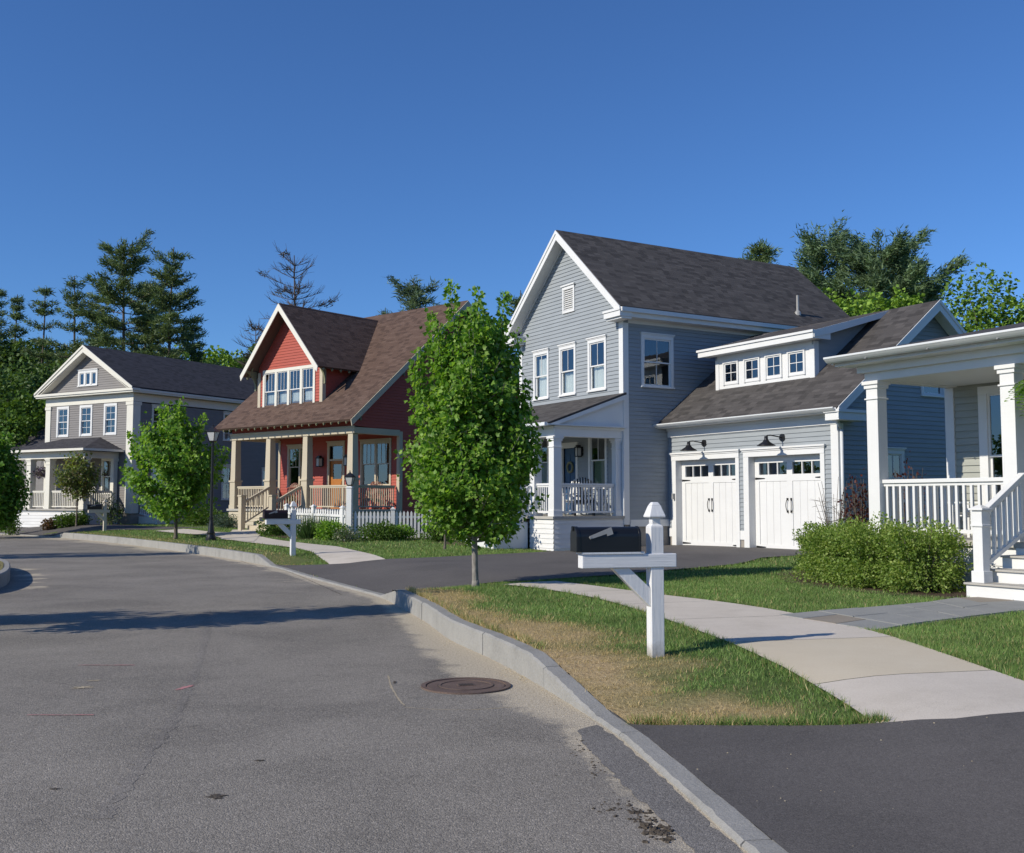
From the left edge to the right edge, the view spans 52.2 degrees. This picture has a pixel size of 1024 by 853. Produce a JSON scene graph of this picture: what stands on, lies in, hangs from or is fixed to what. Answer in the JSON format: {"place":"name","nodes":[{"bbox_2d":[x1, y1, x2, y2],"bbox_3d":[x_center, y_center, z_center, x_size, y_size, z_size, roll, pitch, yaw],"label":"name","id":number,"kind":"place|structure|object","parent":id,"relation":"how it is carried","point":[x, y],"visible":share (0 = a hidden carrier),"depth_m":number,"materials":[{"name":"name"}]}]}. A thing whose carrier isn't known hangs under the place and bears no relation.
{"place":"outdoors","nodes":[
{"label":"outdoors","id":0,"kind":"place"},
{"bbox_2d":[0,524,199,535],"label":"driveway","id":1,"kind":"structure","parent":0,"point":[38,531],"depth_m":48.93,"materials":[{"name":"grey asphalt"}]},
{"bbox_2d":[221,530,259,540],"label":"path","id":2,"kind":"structure","parent":0,"point":[243,535],"depth_m":37.03,"materials":[{"name":"concrete"}]},
{"bbox_2d":[159,529,383,563],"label":"pavement","id":3,"kind":"structure","parent":0,"point":[333,554],"depth_m":29.16,"materials":[{"name":"concrete"}]},
{"bbox_2d":[0,534,747,852],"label":"road","id":4,"kind":"structure","parent":0,"point":[293,691],"depth_m":7.50,"materials":[{"name":"grey asphalt"}]},
{"bbox_2d":[0,559,9,587],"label":"kerb","id":5,"kind":"structure","parent":4,"relation":"on","point":[4,575],"depth_m":20.43,"materials":[{"name":"concrete"}]},
{"bbox_2d":[86,610,211,818],"bbox_3d":[-3.235,2.380,10.527,0.333,0.001,10.591,1,-4,-13],"label":"road seam","id":6,"kind":"object","parent":4,"relation":"on","point":[106,808],"visible":1,"depth_m":7.09,"materials":[{"name":"asphalt"}]},
{"bbox_2d":[0,533,787,852],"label":"kerb","id":7,"kind":"structure","parent":4,"relation":"on","point":[556,679],"depth_m":9.29,"materials":[{"name":"concrete"}]},
{"bbox_2d":[421,677,510,694],"bbox_3d":[-0.406,2.304,9.203,0.790,0.068,0.790,1,-4,-12],"label":"manhole cover","id":8,"kind":"object","parent":4,"relation":"on","point":[466,685],"visible":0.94,"depth_m":9.16,"materials":[{"name":"metal"}]},
{"bbox_2d":[472,739,678,842],"bbox_3d":[0.104,2.046,5.930,2.182,0.021,3.030,0,-4,0],"label":"debris","id":9,"kind":"object","parent":4,"relation":"on","point":[664,831],"visible":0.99,"depth_m":5.24,"materials":[{"name":"soil"}]},
{"bbox_2d":[577,725,742,852],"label":"road patch","id":10,"kind":"object","parent":4,"relation":"on","point":[642,780],"visible":1,"depth_m":5.83,"materials":[{"name":"grey asphalt"}]},
{"bbox_2d":[0,522,1023,839],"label":"lawn ground","id":11,"kind":"structure","parent":0,"point":[616,676],"depth_m":9.28,"materials":[{"name":"plant"}]},
{"bbox_2d":[0,289,24,372],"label":"pine tree","id":12,"kind":"object","parent":11,"relation":"on","point":[3,303],"visible":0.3,"depth_m":84.87,"materials":[{"name":"green plant"}]},
{"bbox_2d":[0,431,32,531],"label":"street tree","id":13,"kind":"object","parent":11,"relation":"on","point":[12,484],"visible":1,"depth_m":45.81,"materials":[{"name":"green plant"}]},
{"bbox_2d":[3,294,33,357],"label":"pine tree","id":14,"kind":"object","parent":11,"relation":"on","point":[15,309],"visible":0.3,"depth_m":88.76,"materials":[{"name":"green plant"}]},
{"bbox_2d":[0,336,37,393],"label":"broadleaf tree","id":15,"kind":"object","parent":11,"relation":"on","point":[15,348],"visible":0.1,"depth_m":83.79,"materials":[{"name":"green plant"}]},
{"bbox_2d":[0,389,58,445],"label":"broadleaf tree","id":16,"kind":"object","parent":11,"relation":"on","point":[14,420],"visible":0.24,"depth_m":60.59,"materials":[{"name":"green plant"}]},
{"bbox_2d":[0,352,62,443],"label":"broadleaf tree","id":17,"kind":"object","parent":11,"relation":"on","point":[19,382],"visible":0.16,"depth_m":65.00,"materials":[{"name":"green plant"}]},
{"bbox_2d":[18,285,66,380],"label":"pine tree","id":18,"kind":"object","parent":11,"relation":"on","point":[43,310],"visible":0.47,"depth_m":82.55,"materials":[{"name":"green plant"}]},
{"bbox_2d":[40,274,96,367],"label":"pine tree","id":19,"kind":"object","parent":11,"relation":"on","point":[74,298],"visible":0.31,"depth_m":80.46,"materials":[{"name":"green plant"}]},
{"bbox_2d":[52,450,106,526],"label":"ornamental tree","id":20,"kind":"object","parent":11,"relation":"on","point":[77,467],"visible":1,"depth_m":49.88,"materials":[{"name":"green plant"}]},
{"bbox_2d":[86,499,109,530],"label":"mailbox","id":21,"kind":"object","parent":11,"relation":"on","point":[96,509],"visible":0.95,"depth_m":46.21,"materials":[{"name":"black paint"}]},
{"bbox_2d":[77,309,121,347],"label":"pine tree","id":22,"kind":"object","parent":11,"relation":"on","point":[96,328],"visible":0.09,"depth_m":86.55,"materials":[{"name":"green plant"}]},
{"bbox_2d":[94,493,124,524],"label":"leafy shrub","id":23,"kind":"object","parent":11,"relation":"on","point":[112,509],"visible":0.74,"depth_m":50.40,"materials":[{"name":"green plant"}]},
{"bbox_2d":[71,228,184,355],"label":"pine tree","id":24,"kind":"object","parent":11,"relation":"on","point":[119,263],"visible":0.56,"depth_m":77.96,"materials":[{"name":"green plant"}]},
{"bbox_2d":[117,279,163,353],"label":"pine tree","id":25,"kind":"object","parent":11,"relation":"on","point":[130,335],"visible":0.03,"depth_m":84.35,"materials":[{"name":"green plant"}]},
{"bbox_2d":[10,345,278,526],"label":"grey house","id":26,"kind":"structure","parent":11,"relation":"on","point":[103,403],"depth_m":54.07,"materials":[{"name":"grey wood"}]},
{"bbox_2d":[56,406,69,437],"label":"window","id":27,"kind":"structure","parent":26,"relation":"in","point":[62,424],"depth_m":55.04,"materials":[{"name":"white paint"}]},
{"bbox_2d":[77,368,97,386],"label":"window","id":28,"kind":"structure","parent":26,"relation":"in","point":[86,377],"depth_m":54.14,"materials":[{"name":"white paint"}]},
{"bbox_2d":[79,405,104,436],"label":"window","id":29,"kind":"structure","parent":26,"relation":"in","point":[86,411],"depth_m":54.12,"materials":[{"name":"white paint"}]},
{"bbox_2d":[100,458,110,493],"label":"window","id":30,"kind":"structure","parent":26,"relation":"in","point":[105,480],"depth_m":53.05,"materials":[{"name":"clear glass"}]},
{"bbox_2d":[103,403,117,435],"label":"window","id":31,"kind":"structure","parent":26,"relation":"in","point":[110,409],"depth_m":53.19,"materials":[{"name":"white paint"}]},
{"bbox_2d":[221,464,230,499],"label":"window","id":32,"kind":"structure","parent":26,"relation":"in","point":[225,486],"depth_m":57.72,"materials":[{"name":"glass"}]},
{"bbox_2d":[118,396,230,538],"bbox_3d":[-11.948,1.477,37.541,3.930,5.224,3.458,4,-6,-43],"label":"street tree","id":33,"kind":"object","parent":11,"relation":"on","point":[171,452],"visible":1,"depth_m":37.12,"materials":[{"name":"green plant"}]},
{"bbox_2d":[137,246,220,364],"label":"pine tree","id":34,"kind":"object","parent":11,"relation":"on","point":[166,301],"visible":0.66,"depth_m":76.42,"materials":[{"name":"green plant"}]},
{"bbox_2d":[176,316,226,410],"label":"pine tree","id":35,"kind":"object","parent":11,"relation":"on","point":[195,355],"visible":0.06,"depth_m":82.34,"materials":[{"name":"green plant"}]},
{"bbox_2d":[177,507,228,525],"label":"leafy shrub","id":36,"kind":"object","parent":11,"relation":"on","point":[199,522],"visible":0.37,"depth_m":50.66,"materials":[{"name":"green plant"}]},
{"bbox_2d":[173,341,245,411],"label":"broadleaf tree","id":37,"kind":"object","parent":11,"relation":"on","point":[215,356],"visible":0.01,"depth_m":91.55,"materials":[{"name":"green plant"}]},
{"bbox_2d":[205,424,219,540],"bbox_3d":[-10.324,1.923,35.966,0.378,4.032,0.378,-1,-4,15],"label":"street lamp","id":38,"kind":"object","parent":11,"relation":"on","point":[212,432],"visible":0.97,"depth_m":35.92,"materials":[{"name":"black metal"}]},
{"bbox_2d":[207,514,237,527],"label":"juniper","id":39,"kind":"object","parent":11,"relation":"on","point":[222,521],"visible":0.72,"depth_m":44.60,"materials":[{"name":"green plant"}]},
{"bbox_2d":[229,319,264,368],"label":"pine tree","id":40,"kind":"object","parent":11,"relation":"on","point":[248,352],"visible":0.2,"depth_m":74.50,"materials":[{"name":"green plant"}]},
{"bbox_2d":[262,501,300,555],"bbox_3d":[-6.011,2.683,27.254,0.990,1.455,0.196,2,-5,-28],"label":"mailbox","id":41,"kind":"object","parent":11,"relation":"on","point":[279,518],"visible":0.98,"depth_m":27.27,"materials":[{"name":"white paint"}]},
{"bbox_2d":[246,242,340,331],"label":"pine tree","id":42,"kind":"object","parent":11,"relation":"on","point":[286,289],"visible":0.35,"depth_m":74.88,"materials":[{"name":"green plant"}]},
{"bbox_2d":[71,522,543,564],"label":"grass","id":43,"kind":"structure","parent":11,"relation":"on","point":[258,545],"depth_m":32.88,"materials":[{"name":"green plant"}]},
{"bbox_2d":[283,503,345,535],"bbox_3d":[-6.907,3.314,36.522,3.335,1.245,0.170,-4,-5,41],"label":"picket fence","id":44,"kind":"object","parent":11,"relation":"on","point":[341,515],"visible":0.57,"depth_m":36.31,"materials":[{"name":"white paint"}]},
{"bbox_2d":[331,526,361,541],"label":"white flower clump","id":45,"kind":"object","parent":11,"relation":"on","point":[343,537],"visible":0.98,"depth_m":33.67,"materials":[{"name":"grey plant"}]},
{"bbox_2d":[344,471,354,538],"bbox_3d":[-5.500,2.668,35.400,0.324,2.383,0.324,-1,-4,10],"label":"post lamp","id":46,"kind":"object","parent":11,"relation":"on","point":[349,477],"visible":0.87,"depth_m":35.33,"materials":[{"name":"white paint"}]},
{"bbox_2d":[271,535,429,539],"bbox_3d":[-5.620,3.807,35.961,6.325,0.108,2.783,-1,-4,18],"label":"mulch bed","id":47,"kind":"object","parent":11,"relation":"on","point":[282,536],"visible":0.29,"depth_m":35.82,"materials":[{"name":"brown soil"}]},
{"bbox_2d":[255,518,289,535],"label":"leafy shrub","id":48,"kind":"object","parent":47,"relation":"on","point":[273,529],"visible":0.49,"depth_m":37.18,"materials":[{"name":"green plant"}]},
{"bbox_2d":[296,510,330,538],"bbox_3d":[-6.860,3.349,35.966,1.786,1.046,1.832,0,-4,0],"label":"iris clump","id":49,"kind":"object","parent":47,"relation":"on","point":[304,531],"visible":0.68,"depth_m":35.61,"materials":[{"name":"green plant"}]},
{"bbox_2d":[311,518,348,540],"bbox_3d":[-6.068,3.451,34.965,1.282,0.818,1.074,0,-4,0],"label":"leafy shrub","id":50,"kind":"object","parent":47,"relation":"on","point":[326,528],"visible":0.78,"depth_m":34.81,"materials":[{"name":"green plant"}]},
{"bbox_2d":[215,300,522,531],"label":"red house","id":51,"kind":"structure","parent":11,"relation":"on","point":[324,405],"depth_m":43.28,"materials":[{"name":"red wood"}]},
{"bbox_2d":[262,364,315,406],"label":"window","id":52,"kind":"structure","parent":51,"relation":"in","point":[275,380],"depth_m":44.13,"materials":[{"name":"beige paint"}]},
{"bbox_2d":[286,444,331,487],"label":"window","id":53,"kind":"structure","parent":51,"relation":"in","point":[294,451],"depth_m":46.41,"materials":[{"name":"clear glass"}]},
{"bbox_2d":[330,446,342,508],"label":"door","id":54,"kind":"structure","parent":51,"relation":"in","point":[333,481],"depth_m":44.44,"materials":[{"name":"brown wood"}]},
{"bbox_2d":[359,438,391,484],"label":"window","id":55,"kind":"structure","parent":51,"relation":"in","point":[375,454],"depth_m":43.46,"materials":[{"name":"clear glass"}]},
{"bbox_2d":[351,519,408,541],"bbox_3d":[-4.367,3.424,34.249,1.999,0.784,1.672,0,-4,0],"label":"leafy shrub","id":56,"kind":"object","parent":11,"relation":"on","point":[378,533],"visible":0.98,"depth_m":34.06,"materials":[{"name":"green plant"}]},
{"bbox_2d":[354,507,431,537],"bbox_3d":[-4.019,3.305,35.561,2.659,1.131,0.170,1,-4,-9],"label":"picket fence","id":57,"kind":"object","parent":11,"relation":"on","point":[394,518],"visible":0.51,"depth_m":35.52,"materials":[{"name":"white paint"}]},
{"bbox_2d":[384,522,420,540],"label":"leafy shrub","id":58,"kind":"object","parent":11,"relation":"on","point":[409,535],"visible":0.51,"depth_m":34.48,"materials":[{"name":"green plant"}]},
{"bbox_2d":[376,274,445,315],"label":"pine tree","id":59,"kind":"object","parent":11,"relation":"on","point":[414,291],"visible":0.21,"depth_m":70.31,"materials":[{"name":"green plant"}]},
{"bbox_2d":[420,521,454,541],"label":"leafy shrub","id":60,"kind":"object","parent":11,"relation":"on","point":[433,535],"visible":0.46,"depth_m":33.18,"materials":[{"name":"green plant"}]},
{"bbox_2d":[393,278,552,586],"bbox_3d":[-0.631,0.098,17.098,2.463,5.134,2.488,2,-4,-25],"label":"street tree","id":61,"kind":"object","parent":11,"relation":"on","point":[479,454],"visible":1,"depth_m":16.67,"materials":[{"name":"green plant"}]},
{"bbox_2d":[570,502,675,657],"bbox_3d":[1.018,1.419,9.531,0.990,1.455,0.196,1,-4,-15],"label":"mailbox","id":62,"kind":"object","parent":11,"relation":"on","point":[618,552],"visible":0.97,"depth_m":9.51,"materials":[{"name":"black paint"}]},
{"bbox_2d":[385,574,1023,623],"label":"grass","id":63,"kind":"structure","parent":11,"relation":"on","point":[726,595],"depth_m":14.60,"materials":[{"name":"green plant"}]},
{"bbox_2d":[405,578,1023,725],"bbox_3d":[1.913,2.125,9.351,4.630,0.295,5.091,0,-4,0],"label":"grass","id":64,"kind":"structure","parent":11,"relation":"on","point":[643,627],"depth_m":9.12,"materials":[{"name":"green plant"}]},
{"bbox_2d":[461,230,973,550],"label":"blue grey house","id":65,"kind":"structure","parent":11,"relation":"on","point":[704,399],"depth_m":30.27,"materials":[{"name":"wood"}]},
{"bbox_2d":[531,348,549,400],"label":"window","id":66,"kind":"structure","parent":65,"relation":"in","point":[541,356],"depth_m":34.48,"materials":[{"name":"white paint"}]},
{"bbox_2d":[542,439,566,482],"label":"window","id":67,"kind":"structure","parent":65,"relation":"in","point":[545,471],"depth_m":34.08,"materials":[{"name":"clear glass"}]},
{"bbox_2d":[557,341,576,396],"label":"window","id":68,"kind":"structure","parent":65,"relation":"in","point":[567,351],"depth_m":33.20,"materials":[{"name":"white paint"}]},
{"bbox_2d":[565,448,575,514],"bbox_3d":[1.829,1.709,32.622,0.130,2.070,0.740,2,-5,-30],"label":"door","id":69,"kind":"structure","parent":65,"relation":"in","point":[570,461],"depth_m":32.69,"materials":[{"name":"blue paint"}]},
{"bbox_2d":[586,334,606,392],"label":"window","id":70,"kind":"structure","parent":65,"relation":"in","point":[596,346],"depth_m":31.81,"materials":[{"name":"white paint"}]},
{"bbox_2d":[587,438,607,488],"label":"window","id":71,"kind":"structure","parent":65,"relation":"in","point":[597,447],"depth_m":31.64,"materials":[{"name":"white paint"}]},
{"bbox_2d":[640,332,674,388],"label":"window","id":72,"kind":"structure","parent":65,"relation":"in","point":[657,349],"depth_m":31.54,"materials":[{"name":"glass"}]},
{"bbox_2d":[682,458,735,546],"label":"garage door","id":73,"kind":"structure","parent":65,"relation":"in","point":[708,486],"depth_m":29.81,"materials":[{"name":"white paint"}]},
{"bbox_2d":[722,360,738,385],"bbox_3d":[6.762,-1.515,30.359,1.145,0.700,0.640,2,-5,-30],"label":"window","id":74,"kind":"structure","parent":65,"relation":"in","point":[730,369],"depth_m":30.30,"materials":[{"name":"white paint"}]},
{"bbox_2d":[743,356,760,382],"bbox_3d":[7.200,-1.567,29.620,1.145,0.700,0.640,2,-5,-30],"label":"window","id":75,"kind":"structure","parent":65,"relation":"in","point":[751,366],"depth_m":29.57,"materials":[{"name":"white paint"}]},
{"bbox_2d":[764,353,782,379],"bbox_3d":[7.627,-1.618,28.901,1.145,0.700,0.640,2,-5,-30],"label":"window","id":76,"kind":"structure","parent":65,"relation":"in","point":[772,362],"depth_m":28.85,"materials":[{"name":"white paint"}]},
{"bbox_2d":[755,454,820,548],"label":"garage door","id":77,"kind":"structure","parent":65,"relation":"in","point":[786,487],"depth_m":27.31,"materials":[{"name":"white paint"}]},
{"bbox_2d":[786,349,805,376],"bbox_3d":[8.054,-1.670,28.178,1.145,0.700,0.640,2,-5,-30],"label":"window","id":78,"kind":"structure","parent":65,"relation":"in","point":[796,359],"depth_m":28.12,"materials":[{"name":"white paint"}]},
{"bbox_2d":[888,447,906,501],"bbox_3d":[9.384,1.283,26.878,0.870,1.455,1.185,2,-5,-30],"label":"window","id":79,"kind":"structure","parent":65,"relation":"in","point":[896,455],"depth_m":26.60,"materials":[{"name":"white paint"}]},
{"bbox_2d":[920,386,944,397],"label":"window","id":80,"kind":"structure","parent":65,"relation":"in","point":[925,391],"depth_m":27.59,"materials":[{"name":"white paint"}]},
{"bbox_2d":[737,237,782,263],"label":"pine tree","id":81,"kind":"object","parent":11,"relation":"on","point":[764,252],"visible":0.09,"depth_m":66.49,"materials":[{"name":"green plant"}]},
{"bbox_2d":[789,209,867,312],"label":"pine tree","id":82,"kind":"object","parent":11,"relation":"on","point":[811,252],"visible":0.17,"depth_m":61.85,"materials":[{"name":"green plant"}]},
{"bbox_2d":[812,477,859,526],"bbox_3d":[6.576,1.909,21.069,0.985,1.807,1.182,0,-4,0],"label":"bare shrub","id":83,"kind":"object","parent":11,"relation":"on","point":[828,519],"visible":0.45,"depth_m":21.12,"materials":[{"name":"brown plant"}]},
{"bbox_2d":[817,287,877,316],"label":"broadleaf tree","id":84,"kind":"object","parent":11,"relation":"on","point":[852,308],"visible":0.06,"depth_m":45.53,"materials":[{"name":"green plant"}]},
{"bbox_2d":[777,568,966,597],"bbox_3d":[5.940,2.544,17.386,3.004,0.028,6.703,0,-4,0],"label":"mulch bed","id":85,"kind":"object","parent":11,"relation":"on","point":[940,594],"visible":0.29,"depth_m":15.35,"materials":[{"name":"brown soil"}]},
{"bbox_2d":[792,515,874,583],"bbox_3d":[5.340,2.005,17.110,1.566,1.128,1.414,0,-4,0],"label":"hedge shrub","id":86,"kind":"object","parent":85,"relation":"on","point":[815,544],"visible":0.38,"depth_m":16.94,"materials":[{"name":"green plant"}]},
{"bbox_2d":[837,469,868,525],"bbox_3d":[6.873,1.808,20.529,0.963,2.004,0.900,1,-4,-20],"label":"red leaf shrub","id":87,"kind":"object","parent":85,"relation":"on","point":[862,511],"visible":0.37,"depth_m":20.51,"materials":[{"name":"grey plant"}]},
{"bbox_2d":[815,511,923,589],"bbox_3d":[5.531,1.897,16.046,1.608,1.195,1.527,0,-4,0],"label":"hedge shrub","id":88,"kind":"object","parent":85,"relation":"on","point":[857,566],"visible":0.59,"depth_m":15.88,"materials":[{"name":"green plant"}]},
{"bbox_2d":[865,515,973,593],"bbox_3d":[5.981,1.861,15.232,1.540,1.138,1.393,0,-4,0],"label":"hedge shrub","id":89,"kind":"object","parent":85,"relation":"on","point":[920,572],"visible":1,"depth_m":15.00,"materials":[{"name":"green plant"}]},
{"bbox_2d":[797,223,972,312],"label":"pine tree","id":90,"kind":"object","parent":11,"relation":"on","point":[899,265],"visible":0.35,"depth_m":59.94,"materials":[{"name":"green plant"}]},
{"bbox_2d":[861,284,924,314],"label":"broadleaf tree","id":91,"kind":"object","parent":11,"relation":"on","point":[905,300],"visible":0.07,"depth_m":47.87,"materials":[{"name":"green plant"}]},
{"bbox_2d":[823,322,1023,600],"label":"porch house","id":92,"kind":"structure","parent":11,"relation":"on","point":[984,421],"depth_m":16.12,"materials":[{"name":"white"}]},
{"bbox_2d":[977,383,1023,505],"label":"door","id":93,"kind":"structure","parent":92,"relation":"in","point":[989,407],"depth_m":17.57,"materials":[{"name":"white paint"}]},
{"bbox_2d":[939,262,1023,343],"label":"broadleaf tree","id":94,"kind":"object","parent":11,"relation":"on","point":[979,319],"visible":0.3,"depth_m":44.13,"materials":[{"name":"green plant"}]},
{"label":"path bed","id":95,"kind":"structure","parent":11,"relation":"on","visible":0},
{"bbox_2d":[779,597,1023,629],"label":"flagstone path","id":96,"kind":"structure","parent":95,"relation":"on","point":[886,616],"depth_m":12.36,"materials":[{"name":"grey stone"}]},
{"bbox_2d":[0,0,1023,359],"label":"sky","id":97,"kind":"structure","parent":0,"point":[374,140],"materials":[{"name":"blue"}]},
{"bbox_2d":[275,545,807,593],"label":"driveway","id":98,"kind":"structure","parent":0,"point":[383,576],"depth_m":21.83,"materials":[{"name":"grey asphalt"}]},
{"bbox_2d":[276,546,800,586],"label":"grass","id":99,"kind":"structure","parent":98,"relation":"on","point":[730,567],"depth_m":22.66,"materials":[{"name":"green plant"}]},
{"bbox_2d":[499,581,623,591],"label":"pavement","id":100,"kind":"structure","parent":0,"point":[561,585],"depth_m":16.55,"materials":[{"name":"concrete"}]},
{"bbox_2d":[571,590,712,603],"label":"pavement","id":101,"kind":"structure","parent":0,"point":[626,596],"depth_m":14.69,"materials":[{"name":"concrete"}]},
{"bbox_2d":[622,601,790,618],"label":"pavement","id":102,"kind":"structure","parent":0,"point":[697,609],"depth_m":12.85,"materials":[{"name":"concrete"}]},
{"bbox_2d":[671,616,888,641],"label":"pavement","id":103,"kind":"structure","parent":0,"point":[757,628],"depth_m":11.02,"materials":[{"name":"concrete"}]},
{"bbox_2d":[610,710,1023,852],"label":"driveway","id":104,"kind":"structure","parent":0,"point":[925,784],"depth_m":5.71,"materials":[{"name":"grey asphalt"}]},
{"bbox_2d":[734,637,989,683],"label":"pavement","id":105,"kind":"structure","parent":0,"point":[816,661],"depth_m":9.10,"materials":[{"name":"beige concrete"}]},
{"bbox_2d":[814,670,1023,722],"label":"pavement","id":106,"kind":"structure","parent":0,"point":[917,696],"depth_m":7.50,"materials":[{"name":"concrete"}]},
{"bbox_2d":[849,613,1023,709],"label":"grass","id":107,"kind":"structure","parent":0,"point":[996,620],"depth_m":10.39,"materials":[{"name":"green plant"}]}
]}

